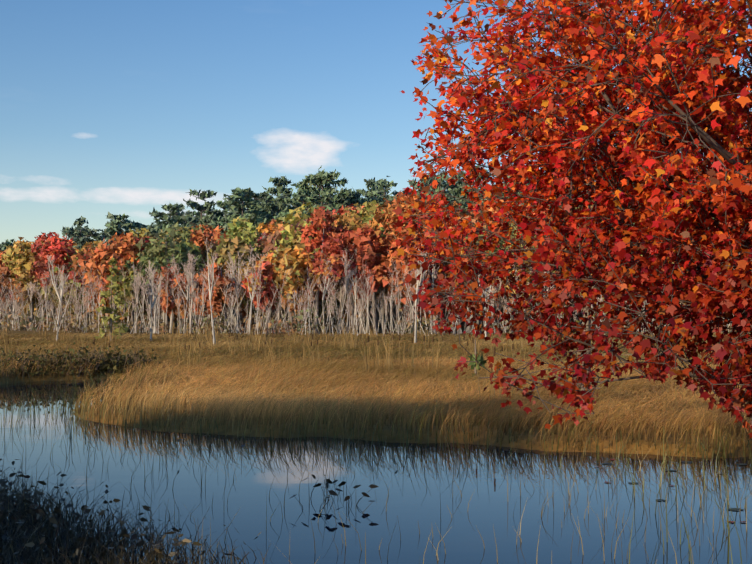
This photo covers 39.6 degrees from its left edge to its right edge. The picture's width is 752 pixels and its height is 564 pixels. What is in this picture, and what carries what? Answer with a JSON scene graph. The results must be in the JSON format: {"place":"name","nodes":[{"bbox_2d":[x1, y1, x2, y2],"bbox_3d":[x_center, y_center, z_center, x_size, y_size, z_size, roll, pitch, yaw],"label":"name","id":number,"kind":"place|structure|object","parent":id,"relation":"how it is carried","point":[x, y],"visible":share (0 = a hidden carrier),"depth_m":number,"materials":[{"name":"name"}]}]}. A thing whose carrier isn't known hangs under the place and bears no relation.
{"place":"outdoors","nodes":[
{"label":"outdoors","id":0,"kind":"place"},
{"bbox_2d":[0,379,751,563],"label":"water","id":1,"kind":"structure","parent":0,"point":[413,500],"depth_m":11.42,"materials":[{"name":"blue liquid"}]},
{"bbox_2d":[100,425,746,522],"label":"floating leaves","id":2,"kind":"object","parent":1,"relation":"on","point":[734,509],"visible":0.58,"depth_m":12.24,"materials":[{"name":"plant"}]},
{"bbox_2d":[0,305,751,460],"bbox_3d":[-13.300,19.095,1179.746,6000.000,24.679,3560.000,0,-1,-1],"label":"ground","id":3,"kind":"structure","parent":0,"point":[522,444],"depth_m":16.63,"materials":[{"name":"plant"}]},
{"bbox_2d":[0,338,163,377],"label":"shrubs","id":4,"kind":"object","parent":3,"relation":"on","point":[111,363],"visible":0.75,"depth_m":30.07,"materials":[{"name":"green plant"}]},
{"bbox_2d":[0,162,642,253],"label":"pine trees","id":5,"kind":"object","parent":3,"relation":"on","point":[260,213],"visible":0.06,"depth_m":123.50,"materials":[{"name":"green plant"}]},
{"bbox_2d":[0,318,748,408],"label":"cattails","id":6,"kind":"object","parent":3,"relation":"on","point":[252,334],"visible":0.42,"depth_m":42.61,"materials":[{"name":"plant"}]},
{"bbox_2d":[0,162,750,403],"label":"tree","id":7,"kind":"object","parent":3,"relation":"on","point":[365,230],"depth_m":78.37,"materials":[{"name":"plant"}]},
{"bbox_2d":[0,361,751,563],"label":"pond reeds","id":8,"kind":"object","parent":3,"relation":"on","point":[23,499],"visible":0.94,"depth_m":9.25,"materials":[{"name":"brown plant"}]},
{"bbox_2d":[392,0,751,437],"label":"maple tree","id":9,"kind":"object","parent":3,"relation":"on","point":[725,154],"visible":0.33,"depth_m":9.02,"materials":[{"name":"red plant"}]},
{"bbox_2d":[0,0,751,243],"label":"sky","id":10,"kind":"structure","parent":0,"point":[127,107],"materials":[{"name":"blue"}]}
]}

